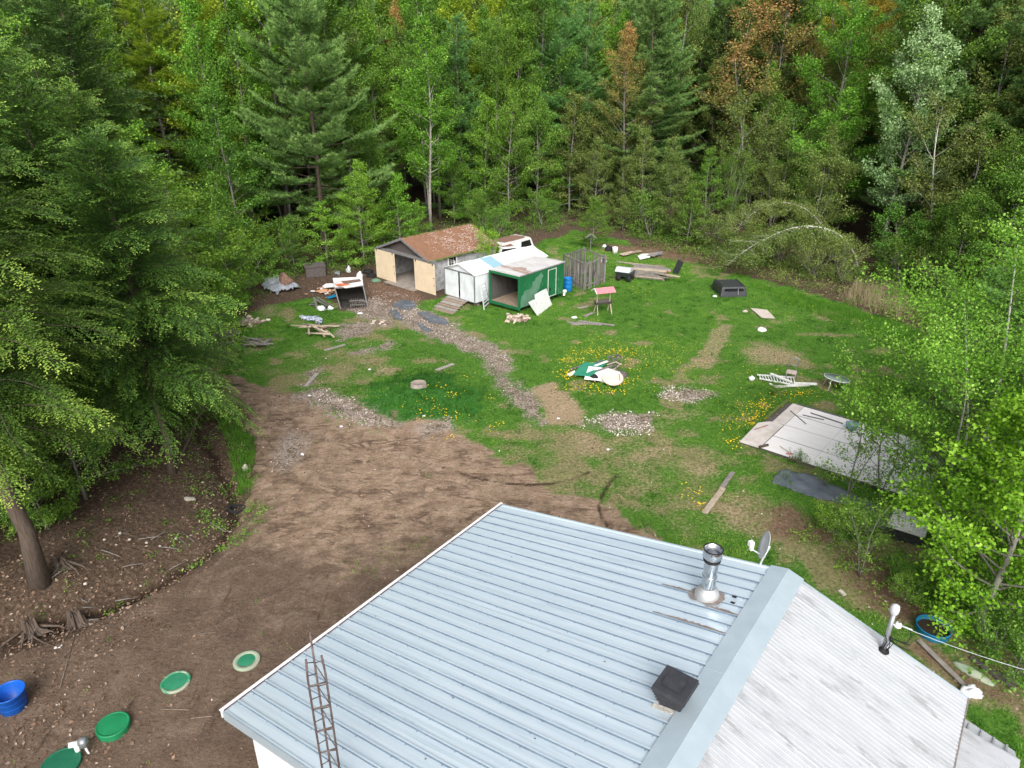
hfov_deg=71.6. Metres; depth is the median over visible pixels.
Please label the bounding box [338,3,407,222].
maple tree
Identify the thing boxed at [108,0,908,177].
woods
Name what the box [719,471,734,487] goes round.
plank
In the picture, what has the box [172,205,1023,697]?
undergrowth
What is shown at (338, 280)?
board
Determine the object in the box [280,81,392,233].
maple tree
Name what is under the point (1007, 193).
maple tree
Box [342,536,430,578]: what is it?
grass tufts
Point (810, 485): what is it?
plastic sheet
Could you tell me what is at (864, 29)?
maple tree
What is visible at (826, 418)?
lath
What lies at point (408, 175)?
larch tree
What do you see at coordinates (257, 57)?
maple tree
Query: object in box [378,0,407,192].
maple tree
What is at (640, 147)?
maple tree
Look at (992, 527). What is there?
shrub
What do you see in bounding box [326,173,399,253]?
sapling
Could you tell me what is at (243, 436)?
tall grass
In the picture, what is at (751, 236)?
shrub
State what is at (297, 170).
pine tree
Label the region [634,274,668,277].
board
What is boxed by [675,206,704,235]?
sapling
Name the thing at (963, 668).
kayak
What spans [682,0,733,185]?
maple tree
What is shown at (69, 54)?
hemlock tree
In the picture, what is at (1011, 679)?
board
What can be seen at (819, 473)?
shrub
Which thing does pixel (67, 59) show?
maple tree
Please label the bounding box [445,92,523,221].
maple tree
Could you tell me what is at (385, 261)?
sliding door
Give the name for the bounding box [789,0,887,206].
maple tree
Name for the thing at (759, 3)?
maple tree
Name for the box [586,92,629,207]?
maple tree
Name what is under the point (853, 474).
sapling
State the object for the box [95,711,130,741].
septic lid
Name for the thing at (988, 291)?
birch tree
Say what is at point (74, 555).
undergrowth
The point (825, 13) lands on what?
maple tree
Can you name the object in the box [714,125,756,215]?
maple tree
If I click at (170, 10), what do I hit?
maple tree
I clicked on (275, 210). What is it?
larch tree
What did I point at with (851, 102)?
maple tree
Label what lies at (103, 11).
larch tree
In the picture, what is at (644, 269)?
board
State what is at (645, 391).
dandelions
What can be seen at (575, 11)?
maple tree
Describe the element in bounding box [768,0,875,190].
maple tree
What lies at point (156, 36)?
larch tree
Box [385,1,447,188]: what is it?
pine tree
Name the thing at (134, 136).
maple tree
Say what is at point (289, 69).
maple tree
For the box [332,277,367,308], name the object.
tipped box
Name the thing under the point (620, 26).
maple tree
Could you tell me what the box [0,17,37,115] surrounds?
hemlock tree
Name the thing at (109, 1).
larch tree
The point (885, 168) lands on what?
maple tree
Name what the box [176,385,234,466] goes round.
fallen branch
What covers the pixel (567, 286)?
drum
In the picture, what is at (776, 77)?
maple tree
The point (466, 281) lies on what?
door
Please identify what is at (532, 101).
maple tree
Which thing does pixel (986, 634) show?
shrub
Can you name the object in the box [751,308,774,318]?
board
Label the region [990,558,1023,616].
shrub
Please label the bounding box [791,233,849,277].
shrub
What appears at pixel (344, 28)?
maple tree
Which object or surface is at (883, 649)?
service mast
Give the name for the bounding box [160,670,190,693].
septic lid
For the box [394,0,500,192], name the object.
pine tree
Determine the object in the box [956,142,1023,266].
maple tree
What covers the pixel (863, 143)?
larch tree
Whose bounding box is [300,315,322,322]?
blanket
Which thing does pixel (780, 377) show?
white post
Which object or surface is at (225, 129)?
maple tree
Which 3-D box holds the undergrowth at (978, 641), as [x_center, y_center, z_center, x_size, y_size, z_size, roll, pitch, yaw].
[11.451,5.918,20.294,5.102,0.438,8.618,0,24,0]
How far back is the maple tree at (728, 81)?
64.94 m
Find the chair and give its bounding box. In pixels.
[785,357,798,377]
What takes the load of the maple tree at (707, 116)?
on the ground at (346, 523)
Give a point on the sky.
(709, 0)
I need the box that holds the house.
[219,502,1019,767]
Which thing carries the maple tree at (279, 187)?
on the ground at (346, 523)
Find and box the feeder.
[591,286,615,314]
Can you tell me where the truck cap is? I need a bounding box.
[711,279,746,296]
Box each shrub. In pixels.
[179,292,248,367]
[187,263,235,312]
[210,265,258,309]
[214,228,282,287]
[222,210,284,267]
[260,212,317,266]
[470,201,516,238]
[472,221,503,257]
[520,187,556,224]
[539,198,563,219]
[585,197,617,226]
[626,188,671,236]
[690,208,743,248]
[718,226,742,249]
[732,221,767,245]
[734,224,769,253]
[750,222,806,268]
[754,238,780,260]
[768,221,798,254]
[768,379,790,397]
[785,233,816,260]
[788,447,810,468]
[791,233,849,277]
[795,234,832,265]
[810,461,843,485]
[811,499,859,536]
[815,233,879,282]
[824,491,896,546]
[826,230,875,271]
[873,232,933,286]
[877,546,921,594]
[887,567,932,607]
[900,414,975,472]
[908,245,981,297]
[910,517,1004,606]
[924,561,1014,623]
[952,570,1023,663]
[969,487,1023,548]
[978,598,1023,685]
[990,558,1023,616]
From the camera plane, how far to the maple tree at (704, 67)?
79.33 m
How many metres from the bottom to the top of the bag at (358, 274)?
0.370 m
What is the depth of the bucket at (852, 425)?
29.16 m
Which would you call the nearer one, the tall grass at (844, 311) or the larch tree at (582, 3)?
the tall grass at (844, 311)
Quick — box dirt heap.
[279,272,293,285]
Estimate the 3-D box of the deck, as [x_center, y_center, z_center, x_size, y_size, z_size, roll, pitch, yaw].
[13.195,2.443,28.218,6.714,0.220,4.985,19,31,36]
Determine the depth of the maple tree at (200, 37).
54.95 m
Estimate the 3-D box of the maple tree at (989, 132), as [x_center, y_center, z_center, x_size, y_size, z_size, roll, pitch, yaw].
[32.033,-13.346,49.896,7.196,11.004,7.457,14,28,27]
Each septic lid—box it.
[40,747,81,767]
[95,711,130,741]
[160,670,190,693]
[233,650,259,671]
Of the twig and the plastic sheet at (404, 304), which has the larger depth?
the plastic sheet at (404, 304)
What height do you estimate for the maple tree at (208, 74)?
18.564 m
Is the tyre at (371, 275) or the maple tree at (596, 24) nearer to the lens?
the tyre at (371, 275)
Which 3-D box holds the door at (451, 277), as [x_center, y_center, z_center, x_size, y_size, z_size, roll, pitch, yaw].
[-3.813,-6.424,45.144,0.055,1.690,1.270,-22,33,-40]
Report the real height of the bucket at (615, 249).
0.500 m
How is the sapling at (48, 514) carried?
on the ground at (346, 523)
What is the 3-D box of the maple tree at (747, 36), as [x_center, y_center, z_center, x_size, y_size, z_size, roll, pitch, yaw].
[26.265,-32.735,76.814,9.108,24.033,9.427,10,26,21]
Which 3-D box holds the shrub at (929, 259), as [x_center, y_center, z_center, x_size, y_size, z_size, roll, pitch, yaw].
[27.174,-7.056,45.067,4.983,3.533,3.255,2,25,4]
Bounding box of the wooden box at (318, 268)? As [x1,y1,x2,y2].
[303,262,325,277]
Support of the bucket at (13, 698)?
on the ground at (346, 523)
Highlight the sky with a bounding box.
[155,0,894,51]
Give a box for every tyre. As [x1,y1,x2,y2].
[363,269,372,273]
[366,273,376,277]
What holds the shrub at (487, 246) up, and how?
on the ground at (346, 523)
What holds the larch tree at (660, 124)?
on the ground at (346, 523)
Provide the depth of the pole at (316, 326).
39.91 m
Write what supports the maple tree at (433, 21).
on the ground at (346, 523)
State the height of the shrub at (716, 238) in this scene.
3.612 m
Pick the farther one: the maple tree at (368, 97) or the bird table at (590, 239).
the maple tree at (368, 97)
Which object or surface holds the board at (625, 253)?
on the ground at (346, 523)
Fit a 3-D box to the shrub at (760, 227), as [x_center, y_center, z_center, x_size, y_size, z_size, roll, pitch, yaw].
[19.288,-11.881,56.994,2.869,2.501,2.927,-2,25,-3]
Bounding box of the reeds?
[839,277,917,319]
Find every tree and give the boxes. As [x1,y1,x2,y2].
[0,0,132,147]
[0,3,43,65]
[0,10,38,77]
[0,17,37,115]
[0,35,194,446]
[0,47,203,341]
[0,68,47,247]
[0,73,213,444]
[0,101,152,590]
[0,119,120,482]
[0,122,266,492]
[0,365,95,532]
[1,0,131,124]
[2,316,163,529]
[3,0,176,187]
[3,76,258,447]
[5,0,206,270]
[32,74,186,299]
[54,0,148,157]
[62,0,131,108]
[64,120,230,394]
[78,0,178,209]
[97,0,181,165]
[106,0,179,156]
[106,0,186,195]
[108,0,185,171]
[111,117,239,304]
[114,0,231,230]
[120,164,222,353]
[137,0,280,198]
[140,163,263,338]
[150,0,223,225]
[152,0,258,235]
[158,0,284,231]
[169,0,263,218]
[170,0,279,240]
[178,0,293,216]
[178,80,282,260]
[189,170,278,302]
[195,124,280,255]
[202,0,346,241]
[217,1,330,217]
[218,0,398,250]
[221,0,371,232]
[232,0,333,220]
[234,14,304,231]
[240,0,373,222]
[268,0,387,219]
[278,20,349,188]
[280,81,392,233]
[285,0,382,229]
[287,0,404,215]
[332,0,406,166]
[333,0,409,162]
[333,158,392,265]
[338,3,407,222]
[341,127,410,224]
[345,30,392,158]
[347,1,385,185]
[347,117,396,224]
[357,8,390,139]
[362,0,405,190]
[373,0,396,185]
[375,0,424,180]
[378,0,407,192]
[379,0,475,201]
[382,0,418,185]
[383,12,470,230]
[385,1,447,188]
[391,30,463,213]
[393,0,462,195]
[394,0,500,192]
[399,27,462,208]
[402,0,472,217]
[419,12,495,211]
[431,0,494,198]
[431,148,470,224]
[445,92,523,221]
[453,14,537,212]
[459,55,519,189]
[462,0,534,200]
[463,4,528,205]
[466,0,505,185]
[471,86,556,224]
[472,0,556,206]
[478,0,582,186]
[482,0,543,184]
[486,0,547,200]
[502,22,534,197]
[503,81,570,214]
[512,0,567,186]
[519,0,607,203]
[522,0,592,177]
[533,0,574,133]
[534,0,609,194]
[534,89,608,210]
[537,0,575,118]
[544,0,626,204]
[552,88,625,210]
[566,0,599,63]
[566,135,619,220]
[567,0,626,171]
[572,0,620,190]
[581,21,668,214]
[582,8,645,201]
[584,0,613,168]
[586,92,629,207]
[591,0,620,183]
[594,0,677,174]
[598,0,709,204]
[599,0,705,204]
[600,7,636,194]
[605,155,641,219]
[607,2,682,186]
[610,0,672,185]
[610,125,674,227]
[613,1,692,186]
[620,0,714,199]
[638,135,692,233]
[639,0,706,189]
[644,0,717,182]
[659,159,708,236]
[670,3,714,106]
[677,0,760,200]
[677,146,736,240]
[681,8,753,204]
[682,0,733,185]
[682,6,752,186]
[688,0,829,205]
[694,0,717,175]
[713,84,820,222]
[714,0,829,208]
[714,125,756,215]
[719,0,777,190]
[720,0,792,202]
[741,60,797,219]
[748,0,844,181]
[750,0,860,154]
[755,0,831,195]
[755,139,801,226]
[767,98,852,224]
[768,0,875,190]
[772,118,865,242]
[777,0,850,199]
[783,83,906,239]
[786,136,850,232]
[788,0,879,152]
[788,43,858,180]
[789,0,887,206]
[809,0,897,195]
[810,0,884,146]
[820,0,902,200]
[821,196,1023,540]
[827,124,870,232]
[837,0,1023,245]
[844,3,923,211]
[845,0,945,218]
[849,0,910,191]
[859,0,972,258]
[862,0,1016,250]
[868,0,962,244]
[874,2,963,227]
[875,0,1023,239]
[875,62,954,238]
[877,86,1023,269]
[877,370,1023,646]
[898,263,1015,409]
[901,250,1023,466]
[904,113,1013,255]
[905,0,1023,204]
[908,188,995,299]
[923,36,1023,238]
[926,147,1018,286]
[929,0,1023,231]
[940,128,1023,296]
[940,321,1023,542]
[942,0,1023,235]
[948,153,1023,288]
[953,108,1023,214]
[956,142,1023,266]
[974,158,1021,250]
[975,150,1023,274]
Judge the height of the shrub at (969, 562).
2.223 m
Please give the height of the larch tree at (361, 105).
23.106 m
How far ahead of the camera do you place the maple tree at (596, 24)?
76.06 m
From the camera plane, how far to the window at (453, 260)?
47.54 m
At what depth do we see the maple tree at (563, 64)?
66.64 m
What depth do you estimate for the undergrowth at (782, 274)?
50.49 m
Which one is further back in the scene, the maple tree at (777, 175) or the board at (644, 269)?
the maple tree at (777, 175)
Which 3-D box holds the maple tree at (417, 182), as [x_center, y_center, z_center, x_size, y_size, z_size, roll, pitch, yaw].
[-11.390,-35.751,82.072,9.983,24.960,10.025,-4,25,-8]
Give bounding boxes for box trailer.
[489,255,566,310]
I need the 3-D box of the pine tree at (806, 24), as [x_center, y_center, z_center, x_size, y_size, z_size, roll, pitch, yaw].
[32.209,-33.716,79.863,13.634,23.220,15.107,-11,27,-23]
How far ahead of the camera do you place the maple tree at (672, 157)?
59.74 m
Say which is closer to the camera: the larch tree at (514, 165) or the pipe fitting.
the pipe fitting
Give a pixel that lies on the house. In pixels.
(500, 635)
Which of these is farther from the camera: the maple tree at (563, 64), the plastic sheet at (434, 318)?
the maple tree at (563, 64)
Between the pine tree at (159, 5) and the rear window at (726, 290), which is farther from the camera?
the pine tree at (159, 5)
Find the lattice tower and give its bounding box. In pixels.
[305,631,339,767]
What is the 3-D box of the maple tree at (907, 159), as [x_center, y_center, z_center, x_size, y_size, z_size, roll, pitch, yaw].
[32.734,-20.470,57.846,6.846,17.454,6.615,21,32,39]
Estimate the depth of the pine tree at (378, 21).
69.90 m
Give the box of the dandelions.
[402,286,816,509]
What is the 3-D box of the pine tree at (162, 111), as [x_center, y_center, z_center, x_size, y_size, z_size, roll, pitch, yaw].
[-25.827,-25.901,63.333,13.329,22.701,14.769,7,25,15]
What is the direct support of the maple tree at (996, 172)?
on the ground at (346, 523)
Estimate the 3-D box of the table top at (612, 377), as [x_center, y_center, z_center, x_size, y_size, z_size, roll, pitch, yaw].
[4.760,-0.290,33.560,1.000,0.406,0.938,0,24,0]
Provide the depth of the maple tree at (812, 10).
68.85 m
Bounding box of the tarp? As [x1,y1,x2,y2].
[261,275,300,294]
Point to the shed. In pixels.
(464, 280)
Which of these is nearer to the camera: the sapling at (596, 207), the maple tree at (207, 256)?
the maple tree at (207, 256)
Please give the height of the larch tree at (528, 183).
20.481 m
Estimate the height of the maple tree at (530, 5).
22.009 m
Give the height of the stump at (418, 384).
0.285 m
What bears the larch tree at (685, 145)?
on the ground at (346, 523)
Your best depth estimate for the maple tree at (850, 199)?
61.09 m
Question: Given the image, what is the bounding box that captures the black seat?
[672,259,683,273]
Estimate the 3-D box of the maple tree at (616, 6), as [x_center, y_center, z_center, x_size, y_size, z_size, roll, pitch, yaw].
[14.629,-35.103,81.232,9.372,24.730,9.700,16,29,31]
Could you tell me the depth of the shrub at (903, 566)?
20.53 m
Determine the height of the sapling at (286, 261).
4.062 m
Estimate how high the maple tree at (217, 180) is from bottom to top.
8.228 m
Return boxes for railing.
[757,374,796,385]
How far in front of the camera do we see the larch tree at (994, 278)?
29.00 m
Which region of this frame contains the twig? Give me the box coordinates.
[59,637,74,687]
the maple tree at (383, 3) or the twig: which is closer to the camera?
the twig
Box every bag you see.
[316,305,325,310]
[356,271,362,277]
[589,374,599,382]
[605,245,612,250]
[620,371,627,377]
[960,684,983,698]
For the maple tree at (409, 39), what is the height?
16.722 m
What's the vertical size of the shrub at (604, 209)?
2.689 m
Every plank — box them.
[304,373,318,385]
[324,344,344,350]
[435,363,454,370]
[594,360,607,366]
[702,487,725,513]
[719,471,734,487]
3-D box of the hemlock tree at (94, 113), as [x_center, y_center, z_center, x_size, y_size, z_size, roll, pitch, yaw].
[-21.235,-7.418,36.694,8.331,15.901,9.370,4,25,8]
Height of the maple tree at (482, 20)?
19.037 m
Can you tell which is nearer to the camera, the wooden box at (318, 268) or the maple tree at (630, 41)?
the wooden box at (318, 268)
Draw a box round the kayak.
[952,661,994,686]
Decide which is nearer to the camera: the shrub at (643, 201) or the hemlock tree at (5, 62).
the hemlock tree at (5, 62)
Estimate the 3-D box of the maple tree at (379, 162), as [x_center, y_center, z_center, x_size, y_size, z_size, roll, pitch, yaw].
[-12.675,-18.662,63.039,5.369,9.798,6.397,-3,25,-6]
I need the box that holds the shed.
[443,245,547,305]
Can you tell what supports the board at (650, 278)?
on the ground at (346, 523)
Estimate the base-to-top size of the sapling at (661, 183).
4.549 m
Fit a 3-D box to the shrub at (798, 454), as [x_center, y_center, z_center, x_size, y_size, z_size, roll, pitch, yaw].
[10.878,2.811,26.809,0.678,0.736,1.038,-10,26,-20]
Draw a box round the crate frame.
[608,354,621,365]
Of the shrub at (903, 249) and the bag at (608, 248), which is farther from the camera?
the bag at (608, 248)
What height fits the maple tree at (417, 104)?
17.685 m
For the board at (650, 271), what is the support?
on the board
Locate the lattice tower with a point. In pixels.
(321, 707)
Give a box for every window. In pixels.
[448,257,456,265]
[725,288,743,294]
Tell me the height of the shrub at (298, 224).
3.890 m
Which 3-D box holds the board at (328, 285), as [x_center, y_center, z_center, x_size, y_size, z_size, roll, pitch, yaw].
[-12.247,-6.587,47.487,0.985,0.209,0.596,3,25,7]
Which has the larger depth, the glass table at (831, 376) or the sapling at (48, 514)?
the glass table at (831, 376)
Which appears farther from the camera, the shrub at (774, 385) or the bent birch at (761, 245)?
the bent birch at (761, 245)
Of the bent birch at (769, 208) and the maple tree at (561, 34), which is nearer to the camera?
the bent birch at (769, 208)
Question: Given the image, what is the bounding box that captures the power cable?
[901,625,1023,669]
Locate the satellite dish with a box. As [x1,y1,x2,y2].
[748,531,770,564]
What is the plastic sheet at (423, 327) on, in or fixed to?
on the ground at (346, 523)
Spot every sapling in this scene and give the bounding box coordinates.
[0,446,79,541]
[188,264,253,321]
[206,228,234,272]
[247,237,283,278]
[274,217,311,271]
[296,199,368,266]
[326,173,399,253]
[362,171,422,240]
[363,201,397,243]
[395,200,434,234]
[443,170,487,219]
[462,188,501,230]
[494,196,517,230]
[533,157,571,211]
[566,196,611,245]
[614,194,632,230]
[638,180,674,226]
[666,182,710,244]
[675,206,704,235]
[814,399,907,501]
[825,498,899,576]
[833,386,939,496]
[866,202,934,281]
[901,198,982,282]
[909,463,1002,553]
[928,270,960,316]
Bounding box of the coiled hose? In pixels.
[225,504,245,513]
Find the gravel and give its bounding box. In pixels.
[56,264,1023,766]
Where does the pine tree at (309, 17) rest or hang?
on the ground at (346, 523)
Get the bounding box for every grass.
[6,233,1023,767]
[215,410,256,500]
[747,282,927,366]
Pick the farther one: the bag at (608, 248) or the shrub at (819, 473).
the bag at (608, 248)
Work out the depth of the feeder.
42.59 m
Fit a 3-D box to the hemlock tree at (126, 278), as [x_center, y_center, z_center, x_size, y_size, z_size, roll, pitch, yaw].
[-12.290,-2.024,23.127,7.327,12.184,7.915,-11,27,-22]
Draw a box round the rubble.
[311,290,717,436]
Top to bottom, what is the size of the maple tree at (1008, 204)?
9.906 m
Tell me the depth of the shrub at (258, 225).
50.77 m
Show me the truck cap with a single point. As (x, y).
(729, 288)
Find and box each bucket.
[0,680,27,716]
[613,246,617,253]
[846,421,858,430]
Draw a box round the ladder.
[480,282,489,309]
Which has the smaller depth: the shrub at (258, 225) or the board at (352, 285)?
the board at (352, 285)
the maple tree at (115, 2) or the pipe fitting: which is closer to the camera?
the pipe fitting
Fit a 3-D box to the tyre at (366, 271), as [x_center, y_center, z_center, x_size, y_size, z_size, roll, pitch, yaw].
[-10.465,-8.191,51.545,0.760,0.200,0.754,0,24,0]
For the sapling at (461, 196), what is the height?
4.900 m
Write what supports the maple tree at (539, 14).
on the ground at (346, 523)
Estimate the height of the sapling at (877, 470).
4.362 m
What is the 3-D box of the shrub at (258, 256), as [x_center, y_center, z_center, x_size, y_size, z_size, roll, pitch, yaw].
[-17.947,-8.352,47.556,4.463,3.890,4.552,20,31,37]
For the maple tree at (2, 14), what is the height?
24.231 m
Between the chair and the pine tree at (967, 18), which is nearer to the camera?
the chair
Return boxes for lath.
[811,412,842,423]
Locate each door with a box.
[375,249,395,281]
[414,259,435,294]
[445,268,458,297]
[460,273,473,302]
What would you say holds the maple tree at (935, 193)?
on the ground at (346, 523)
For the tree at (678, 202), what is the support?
on the ground at (346, 523)
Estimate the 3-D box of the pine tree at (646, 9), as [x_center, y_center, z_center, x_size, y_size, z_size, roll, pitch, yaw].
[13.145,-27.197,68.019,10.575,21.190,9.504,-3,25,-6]
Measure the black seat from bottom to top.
1.160 m
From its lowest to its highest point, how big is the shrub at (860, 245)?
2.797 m
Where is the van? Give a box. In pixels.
[494,234,534,247]
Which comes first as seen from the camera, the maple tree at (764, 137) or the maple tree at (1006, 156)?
the maple tree at (1006, 156)
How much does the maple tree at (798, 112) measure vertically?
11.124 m
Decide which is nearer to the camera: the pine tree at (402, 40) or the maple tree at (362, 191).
the maple tree at (362, 191)
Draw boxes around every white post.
[770,373,791,382]
[777,385,809,387]
[793,382,816,384]
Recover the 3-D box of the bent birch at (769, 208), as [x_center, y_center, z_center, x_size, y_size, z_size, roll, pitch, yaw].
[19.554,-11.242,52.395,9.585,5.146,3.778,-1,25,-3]
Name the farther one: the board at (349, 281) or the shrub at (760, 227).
the shrub at (760, 227)
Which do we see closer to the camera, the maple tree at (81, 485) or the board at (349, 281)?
the maple tree at (81, 485)
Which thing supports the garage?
on the ground at (346, 523)
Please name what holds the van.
on the ground at (346, 523)
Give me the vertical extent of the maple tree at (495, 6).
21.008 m
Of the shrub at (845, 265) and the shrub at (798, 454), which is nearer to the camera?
the shrub at (798, 454)
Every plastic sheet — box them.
[390,310,402,319]
[393,299,415,309]
[416,322,432,331]
[418,311,448,323]
[772,469,891,529]
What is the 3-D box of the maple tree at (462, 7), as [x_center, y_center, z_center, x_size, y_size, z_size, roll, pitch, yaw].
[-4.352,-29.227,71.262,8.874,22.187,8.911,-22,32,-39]
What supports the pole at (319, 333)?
on the pole
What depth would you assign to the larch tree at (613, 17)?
81.36 m
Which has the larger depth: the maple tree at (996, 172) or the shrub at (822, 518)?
the maple tree at (996, 172)
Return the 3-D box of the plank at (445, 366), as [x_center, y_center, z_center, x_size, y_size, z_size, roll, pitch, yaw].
[-3.353,-0.855,35.475,0.200,0.072,1.196,19,31,36]
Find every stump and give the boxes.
[0,616,66,648]
[50,552,87,576]
[65,607,99,632]
[410,380,426,388]
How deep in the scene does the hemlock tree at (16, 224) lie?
21.88 m
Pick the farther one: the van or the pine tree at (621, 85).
the pine tree at (621, 85)
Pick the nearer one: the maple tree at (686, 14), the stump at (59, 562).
the stump at (59, 562)
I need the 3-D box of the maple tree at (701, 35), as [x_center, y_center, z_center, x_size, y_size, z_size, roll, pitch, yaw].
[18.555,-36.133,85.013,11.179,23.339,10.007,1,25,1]
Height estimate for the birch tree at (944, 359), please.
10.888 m
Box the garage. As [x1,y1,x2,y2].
[375,224,499,294]
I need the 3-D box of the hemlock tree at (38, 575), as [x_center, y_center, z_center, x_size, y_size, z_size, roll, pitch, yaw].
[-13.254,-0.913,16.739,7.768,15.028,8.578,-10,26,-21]
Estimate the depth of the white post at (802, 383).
33.26 m
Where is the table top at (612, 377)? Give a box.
[602,370,622,385]
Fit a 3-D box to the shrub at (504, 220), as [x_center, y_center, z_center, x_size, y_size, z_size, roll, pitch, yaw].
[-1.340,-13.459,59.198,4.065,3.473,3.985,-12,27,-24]
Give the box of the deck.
[740,399,947,500]
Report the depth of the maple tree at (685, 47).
77.98 m
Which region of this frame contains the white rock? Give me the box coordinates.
[757,327,766,331]
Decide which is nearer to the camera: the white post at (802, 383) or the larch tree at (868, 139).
the white post at (802, 383)
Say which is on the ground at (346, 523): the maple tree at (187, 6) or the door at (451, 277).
the maple tree at (187, 6)
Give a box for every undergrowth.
[19,467,241,621]
[155,398,278,571]
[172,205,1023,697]
[624,218,959,338]
[786,509,1023,693]
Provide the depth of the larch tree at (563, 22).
67.62 m
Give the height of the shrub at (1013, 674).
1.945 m
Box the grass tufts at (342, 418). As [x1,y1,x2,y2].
[310,399,381,432]
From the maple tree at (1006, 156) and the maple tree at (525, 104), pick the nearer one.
the maple tree at (1006, 156)
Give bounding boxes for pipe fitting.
[68,736,89,753]
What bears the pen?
on the ground at (346, 523)
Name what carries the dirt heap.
on the tarp
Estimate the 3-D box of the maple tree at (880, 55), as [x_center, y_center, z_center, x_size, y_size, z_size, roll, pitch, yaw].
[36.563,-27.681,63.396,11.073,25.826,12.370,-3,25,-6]
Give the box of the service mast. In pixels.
[878,603,911,654]
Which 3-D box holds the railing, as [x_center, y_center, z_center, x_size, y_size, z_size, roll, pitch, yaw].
[12.653,-0.196,33.843,1.728,0.100,1.083,4,25,10]
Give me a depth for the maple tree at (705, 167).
58.27 m
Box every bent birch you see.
[702,218,857,272]
[716,195,831,262]
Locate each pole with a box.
[298,325,332,327]
[306,324,327,332]
[306,332,329,334]
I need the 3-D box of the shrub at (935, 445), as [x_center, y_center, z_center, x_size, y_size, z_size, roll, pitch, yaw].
[15.871,2.277,26.367,2.907,2.061,1.898,16,29,31]
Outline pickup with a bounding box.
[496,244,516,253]
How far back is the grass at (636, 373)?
35.09 m
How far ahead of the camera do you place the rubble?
32.06 m
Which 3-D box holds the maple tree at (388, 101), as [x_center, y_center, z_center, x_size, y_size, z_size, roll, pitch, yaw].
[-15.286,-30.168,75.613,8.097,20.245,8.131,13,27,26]
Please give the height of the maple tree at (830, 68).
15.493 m
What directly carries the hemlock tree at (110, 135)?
on the ground at (346, 523)
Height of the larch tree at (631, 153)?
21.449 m
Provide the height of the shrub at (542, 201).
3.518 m
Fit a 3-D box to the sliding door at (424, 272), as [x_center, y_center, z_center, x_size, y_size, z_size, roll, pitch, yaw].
[-5.745,-7.032,46.610,2.070,2.080,0.093,22,32,39]
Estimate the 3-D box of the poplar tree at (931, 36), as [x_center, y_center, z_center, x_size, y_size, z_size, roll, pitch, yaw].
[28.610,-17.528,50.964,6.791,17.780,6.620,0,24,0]
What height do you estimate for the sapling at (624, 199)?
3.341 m
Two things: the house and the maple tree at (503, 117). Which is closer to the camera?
the house
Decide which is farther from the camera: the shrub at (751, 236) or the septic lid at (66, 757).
the shrub at (751, 236)
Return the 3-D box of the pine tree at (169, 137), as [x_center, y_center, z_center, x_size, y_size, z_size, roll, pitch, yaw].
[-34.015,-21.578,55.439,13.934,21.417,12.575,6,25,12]
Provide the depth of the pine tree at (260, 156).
64.08 m
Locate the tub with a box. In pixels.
[915,614,951,642]
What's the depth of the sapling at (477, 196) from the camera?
62.13 m
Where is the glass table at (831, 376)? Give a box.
[823,373,849,390]
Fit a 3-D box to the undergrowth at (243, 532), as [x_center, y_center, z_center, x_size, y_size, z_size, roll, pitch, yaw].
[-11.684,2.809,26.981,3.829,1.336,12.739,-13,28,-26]
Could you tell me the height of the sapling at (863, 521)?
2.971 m
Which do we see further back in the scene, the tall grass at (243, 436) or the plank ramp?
the plank ramp
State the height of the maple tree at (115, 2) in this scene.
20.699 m
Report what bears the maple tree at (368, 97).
on the ground at (346, 523)
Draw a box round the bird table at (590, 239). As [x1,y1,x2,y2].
[585,233,596,249]
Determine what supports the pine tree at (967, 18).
on the ground at (346, 523)
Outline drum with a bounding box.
[563,276,572,291]
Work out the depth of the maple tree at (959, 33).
50.41 m
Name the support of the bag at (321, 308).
on the ground at (346, 523)
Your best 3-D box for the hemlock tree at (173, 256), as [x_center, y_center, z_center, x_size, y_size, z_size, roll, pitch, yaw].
[-17.786,-4.628,33.749,7.143,12.122,6.351,1,25,2]
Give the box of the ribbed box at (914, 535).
[886,508,927,545]
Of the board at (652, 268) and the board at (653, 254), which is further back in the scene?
the board at (653, 254)
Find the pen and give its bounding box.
[563,247,606,290]
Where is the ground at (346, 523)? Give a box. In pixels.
[0,113,1023,767]
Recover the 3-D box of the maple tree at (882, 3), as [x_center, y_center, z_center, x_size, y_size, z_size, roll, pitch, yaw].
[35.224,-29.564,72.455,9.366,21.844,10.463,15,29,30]
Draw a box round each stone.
[184,496,195,500]
[838,589,846,595]
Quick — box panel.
[528,289,551,315]
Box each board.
[322,283,333,287]
[333,277,345,282]
[341,283,361,287]
[342,279,360,282]
[567,321,601,325]
[572,323,591,324]
[573,362,605,376]
[578,320,614,325]
[584,366,618,380]
[620,251,634,255]
[633,264,664,267]
[634,266,670,270]
[634,268,666,271]
[634,272,659,275]
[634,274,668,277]
[634,275,663,278]
[635,265,663,268]
[635,276,664,280]
[636,270,663,273]
[638,254,649,259]
[640,252,661,256]
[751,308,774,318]
[916,639,967,685]
[969,656,1014,687]
[981,667,1018,685]
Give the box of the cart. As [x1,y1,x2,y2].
[615,266,634,281]
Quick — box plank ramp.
[433,294,467,314]
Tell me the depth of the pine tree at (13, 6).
42.01 m
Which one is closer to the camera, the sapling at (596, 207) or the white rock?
the white rock
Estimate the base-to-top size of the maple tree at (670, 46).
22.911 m
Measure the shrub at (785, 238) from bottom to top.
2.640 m

